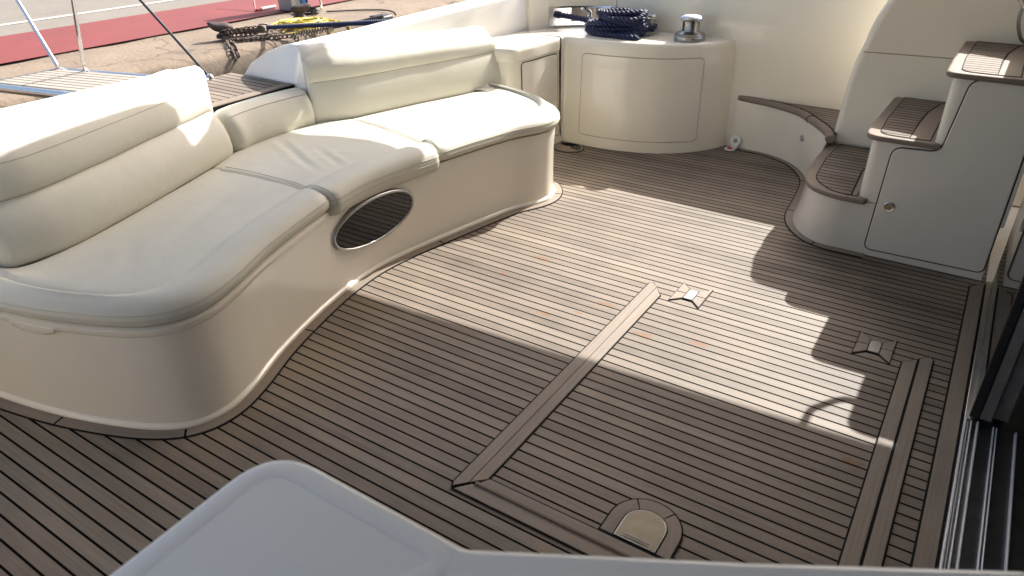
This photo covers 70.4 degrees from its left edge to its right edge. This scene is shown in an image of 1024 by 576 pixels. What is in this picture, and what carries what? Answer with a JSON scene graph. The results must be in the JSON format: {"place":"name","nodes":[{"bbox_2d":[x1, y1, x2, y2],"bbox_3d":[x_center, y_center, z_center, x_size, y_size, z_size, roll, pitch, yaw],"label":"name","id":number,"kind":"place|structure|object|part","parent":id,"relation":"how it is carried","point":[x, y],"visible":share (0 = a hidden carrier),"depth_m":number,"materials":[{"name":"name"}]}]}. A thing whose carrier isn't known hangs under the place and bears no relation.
{"place":"outdoors","nodes":[
{"label":"outdoors","id":0,"kind":"place"},
{"bbox_2d":[0,0,228,35],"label":"road","id":1,"kind":"structure","parent":0,"point":[10,11],"depth_m":10.15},
{"bbox_2d":[0,0,172,25],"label":"road marking","id":2,"kind":"object","parent":1,"relation":"on","point":[84,12],"depth_m":9.94,"materials":[{"name":"white paint"}]},
{"bbox_2d":[0,0,599,108],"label":"quay","id":3,"kind":"structure","parent":0,"point":[208,50],"depth_m":7.92,"materials":[{"name":"concrete"}]},
{"bbox_2d":[0,0,345,63],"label":"cycle lane","id":4,"kind":"structure","parent":3,"relation":"on","point":[20,46],"depth_m":8.90,"materials":[{"name":"red paint"}]},
{"bbox_2d":[253,0,276,11],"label":"barrier bar","id":5,"kind":"object","parent":4,"relation":"on","point":[264,8],"visible":1,"depth_m":9.95,"materials":[{"name":"white plastic"}]},
{"bbox_2d":[207,22,232,38],"bbox_3d":[-3.285,-2.919,8.197,0.266,0.181,0.169,-4,30,-5],"label":"quay bollard","id":6,"kind":"object","parent":3,"relation":"on","point":[217,26],"visible":0.81,"depth_m":8.14,"materials":[{"name":"metal"}]},
{"bbox_2d":[216,23,299,61],"bbox_3d":[-2.959,-2.794,8.212,0.647,0.324,0.962,17,34,29],"label":"mooring chain","id":7,"kind":"object","parent":3,"relation":"on","point":[245,31],"visible":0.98,"depth_m":8.21,"materials":[{"name":"grey metal"}]},
{"bbox_2d":[266,10,560,28],"bbox_3d":[-1.167,-2.471,6.727,0.235,0.692,4.656,-25,38,-36],"label":"mooring rope","id":8,"kind":"object","parent":7,"relation":"attached to","point":[329,24],"visible":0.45,"depth_m":7.39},
{"bbox_2d":[278,0,321,10],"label":"service pedestal","id":9,"kind":"object","parent":3,"relation":"on","point":[286,5],"visible":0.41,"depth_m":9.94,"materials":[{"name":"grey paint"}]},
{"bbox_2d":[290,2,310,17],"bbox_3d":[-2.707,-3.552,9.303,0.266,0.181,0.169,-4,30,-5],"label":"quay bollard","id":10,"kind":"object","parent":3,"relation":"on","point":[299,10],"visible":0.82,"depth_m":9.26,"materials":[{"name":"metal"}]},
{"bbox_2d":[271,17,350,33],"bbox_3d":[-2.537,-2.976,9.020,0.793,0.716,0.906,17,34,29],"label":"yellow hose","id":11,"kind":"object","parent":3,"relation":"on","point":[298,20],"visible":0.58,"depth_m":8.82,"materials":[{"name":"yellow rubber"}]},
{"bbox_2d":[263,15,383,38],"bbox_3d":[-2.145,-2.991,8.313,1.366,0.241,0.146,-4,30,-6],"label":"mooring spring","id":12,"kind":"object","parent":3,"relation":"on","point":[327,28],"visible":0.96,"depth_m":8.30,"materials":[{"name":"grey metal"}]},
{"bbox_2d":[295,7,396,15],"bbox_3d":[-2.243,-3.701,9.822,1.398,0.192,0.319,-2,30,-2],"label":"cable coil","id":13,"kind":"object","parent":3,"relation":"on","point":[310,10],"visible":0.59,"depth_m":9.85,"materials":[{"name":"blue fabric"}]},
{"bbox_2d":[369,13,392,19],"bbox_3d":[-1.693,-3.355,9.486,0.220,0.400,0.250,17,34,29],"label":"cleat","id":14,"kind":"object","parent":3,"relation":"attached to","point":[388,16],"visible":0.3,"depth_m":9.36,"materials":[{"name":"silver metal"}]},
{"bbox_2d":[110,460,1023,575],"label":"bar counter","id":15,"kind":"object","parent":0,"point":[283,518],"visible":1,"depth_m":0.87,"materials":[{"name":"white plastic"}]},
{"label":"water","id":16,"kind":"structure","parent":0,"visible":0},
{"bbox_2d":[985,205,1019,284],"bbox_3d":[1.652,1.276,2.556,8.000,1.430,5.550,17,34,29],"label":"hull","id":17,"kind":"object","parent":16,"relation":"on","point":[1001,240],"depth_m":3.75,"materials":[{"name":"white plastic"}]},
{"bbox_2d":[0,0,570,263],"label":"transom","id":18,"kind":"object","parent":17,"relation":"on","point":[492,18],"visible":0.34,"depth_m":4.02,"materials":[{"name":"white plastic"}]},
{"bbox_2d":[0,0,150,97],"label":"passerelle","id":19,"kind":"object","parent":18,"relation":"attached to","point":[58,80],"visible":0.62,"depth_m":4.31,"materials":[{"name":"white wood"}]},
{"bbox_2d":[139,0,213,79],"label":"stay cable","id":20,"kind":"object","parent":19,"relation":"attached to","point":[209,76],"visible":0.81,"depth_m":3.96,"materials":[{"name":"silver metal"}]},
{"bbox_2d":[207,73,294,112],"bbox_3d":[-1.516,-1.014,3.781,0.515,0.052,0.543,17,34,29],"label":"gate step","id":21,"kind":"object","parent":18,"relation":"on","point":[228,89],"visible":0.41,"depth_m":3.77,"materials":[{"name":"brown wood"}]},
{"bbox_2d":[0,127,989,575],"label":"deck","id":22,"kind":"structure","parent":17,"relation":"on","point":[738,415],"depth_m":2.58,"materials":[{"name":"brown wood"}]},
{"bbox_2d":[0,26,559,429],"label":"sofa","id":23,"kind":"object","parent":22,"relation":"on","point":[185,250],"visible":1,"depth_m":2.84,"materials":[{"name":"white leather"}]},
{"bbox_2d":[332,188,413,250],"bbox_3d":[-0.625,-0.312,3.272,0.041,0.228,0.538,17,34,29],"label":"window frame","id":24,"kind":"structure","parent":23,"relation":"in","point":[353,209],"depth_m":3.20,"materials":[{"name":"metal"}]},
{"bbox_2d":[336,192,411,247],"bbox_3d":[-0.612,-0.308,3.265,0.001,0.200,0.512,17,34,29],"label":"window glass","id":25,"kind":"structure","parent":23,"relation":"in","point":[379,216],"depth_m":3.26,"materials":[{"name":"black glass"}]},
{"bbox_2d":[0,179,562,439],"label":"baseboard trim","id":26,"kind":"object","parent":22,"relation":"on","point":[251,398],"visible":0.88,"depth_m":2.56,"materials":[{"name":"brown wood"}]},
{"bbox_2d":[492,32,560,143],"bbox_3d":[-0.067,-1.284,4.806,0.624,0.690,0.541,17,34,29],"label":"corner locker","id":27,"kind":"object","parent":22,"relation":"on","point":[528,63],"visible":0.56,"depth_m":4.61,"materials":[{"name":"white plastic"}]},
{"bbox_3d":[0.195,-1.222,4.733,0.040,0.530,0.361,22,37,34],"label":"door","id":28,"kind":"part","parent":27,"relation":"part of","materials":[{"name":"white plastic"}]},
{"bbox_2d":[554,142,583,152],"bbox_3d":[0.380,-0.951,4.898,0.222,0.011,0.188,17,34,29],"label":"deck drain","id":29,"kind":"object","parent":22,"relation":"on","point":[568,147],"visible":0.98,"depth_m":4.88,"materials":[{"name":"beige plastic"}]},
{"bbox_2d":[519,27,735,153],"bbox_3d":[0.745,-1.340,4.891,1.344,0.690,0.523,17,34,29],"label":"curved locker","id":30,"kind":"object","parent":22,"relation":"on","point":[662,92],"visible":0.99,"depth_m":4.70,"materials":[{"name":"white plastic"}]},
{"bbox_2d":[557,7,656,40],"bbox_3d":[0.589,-1.772,4.791,0.736,0.172,0.318,17,34,29],"label":"coiled rope","id":31,"kind":"object","parent":30,"relation":"on","point":[621,23],"visible":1,"depth_m":4.65,"materials":[{"name":"blue fabric"}]},
{"bbox_2d":[646,12,657,34],"bbox_3d":[0.882,-1.733,4.753,0.150,0.126,0.150,17,34,29],"label":"mooring capstan","id":32,"kind":"object","parent":30,"relation":"on","point":[652,17],"visible":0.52,"depth_m":4.71,"materials":[{"name":"metal"}]},
{"bbox_2d":[674,12,705,42],"bbox_3d":[1.120,-1.638,4.546,0.196,0.160,0.196,17,34,29],"label":"winch","id":33,"kind":"object","parent":30,"relation":"on","point":[690,32],"visible":1,"depth_m":4.50,"materials":[{"name":"metal"}]},
{"bbox_2d":[597,498,682,559],"bbox_3d":[0.380,0.665,2.050,0.215,0.012,0.188,17,34,29],"label":"table socket cover","id":34,"kind":"object","parent":22,"relation":"on","point":[652,527],"visible":1,"depth_m":2.04,"materials":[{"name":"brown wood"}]},
{"bbox_2d":[668,282,713,308],"bbox_3d":[0.780,0.030,3.167,0.137,0.007,0.193,17,34,29],"label":"hatch latch","id":35,"kind":"object","parent":22,"relation":"on","point":[684,291],"visible":1,"depth_m":3.16,"materials":[{"name":"brown wood"}]},
{"bbox_2d":[451,282,933,566],"bbox_3d":[0.527,0.561,2.231,1.152,0.012,2.159,17,34,29],"label":"deck hatch","id":36,"kind":"object","parent":22,"relation":"on","point":[868,535],"visible":0.98,"depth_m":2.24,"materials":[{"name":"brown wood"}]},
{"bbox_2d":[724,135,740,150],"bbox_3d":[1.460,-0.963,4.819,0.106,0.086,0.072,-23,36,-34],"label":"foot switch","id":37,"kind":"object","parent":22,"relation":"on","point":[735,141],"visible":1,"depth_m":4.83,"materials":[{"name":"white plastic"}]},
{"bbox_2d":[527,0,1023,205],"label":"bulwark","id":38,"kind":"object","parent":22,"relation":"on","point":[804,52],"visible":0.36,"depth_m":4.49,"materials":[{"name":"plastic"}]},
{"bbox_2d":[732,95,839,177],"bbox_3d":[1.802,-0.837,4.330,1.152,0.351,0.627,17,34,29],"label":"side step","id":39,"kind":"object","parent":22,"relation":"on","point":[798,136],"visible":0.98,"depth_m":4.57,"materials":[{"name":"white plastic"}]},
{"bbox_2d":[736,148,863,257],"bbox_3d":[1.610,-0.542,4.166,0.315,0.008,1.613,1,30,3],"label":"stair margin","id":40,"kind":"object","parent":22,"relation":"on","point":[788,218],"visible":0.94,"depth_m":3.90,"materials":[{"name":"brown wood"}]},
{"bbox_2d":[851,331,897,364],"bbox_3d":[1.403,0.227,2.809,0.137,0.007,0.193,17,34,29],"label":"hatch latch","id":41,"kind":"object","parent":22,"relation":"on","point":[883,351],"visible":1,"depth_m":2.80,"materials":[{"name":"brown wood"}]},
{"bbox_2d":[793,0,1023,280],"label":"stairs","id":42,"kind":"structure","parent":22,"relation":"on","point":[929,184],"depth_m":3.24,"materials":[{"name":"white plastic"}]},
{"bbox_2d":[834,0,1023,173],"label":"stair wing","id":43,"kind":"structure","parent":42,"relation":"attached to","point":[910,48],"depth_m":3.67,"materials":[{"name":"white plastic"}]},
{"bbox_2d":[865,81,1023,271],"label":"door","id":44,"kind":"structure","parent":42,"relation":"in","point":[946,205],"depth_m":3.17,"materials":[{"name":"plastic"}]},
{"bbox_2d":[909,284,984,568],"bbox_3d":[1.179,0.665,2.043,0.060,0.006,3.300,17,34,29],"label":"door margin","id":45,"kind":"object","parent":22,"relation":"on","point":[926,547],"depth_m":2.32,"materials":[{"name":"brown wood"}]},
{"bbox_2d":[937,282,1023,570],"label":"door track","id":46,"kind":"structure","parent":22,"relation":"on","point":[983,529],"depth_m":2.12,"materials":[{"name":"metal"}]},
{"bbox_2d":[964,197,1023,421],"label":"sliding door","id":47,"kind":"structure","parent":46,"relation":"on","point":[1000,341],"depth_m":2.44,"materials":[{"name":"black glass"}]},
{"bbox_2d":[993,344,1023,422],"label":"sliding door","id":48,"kind":"structure","parent":46,"relation":"on","point":[1010,397],"depth_m":2.34,"materials":[{"name":"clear glass"}]}
]}

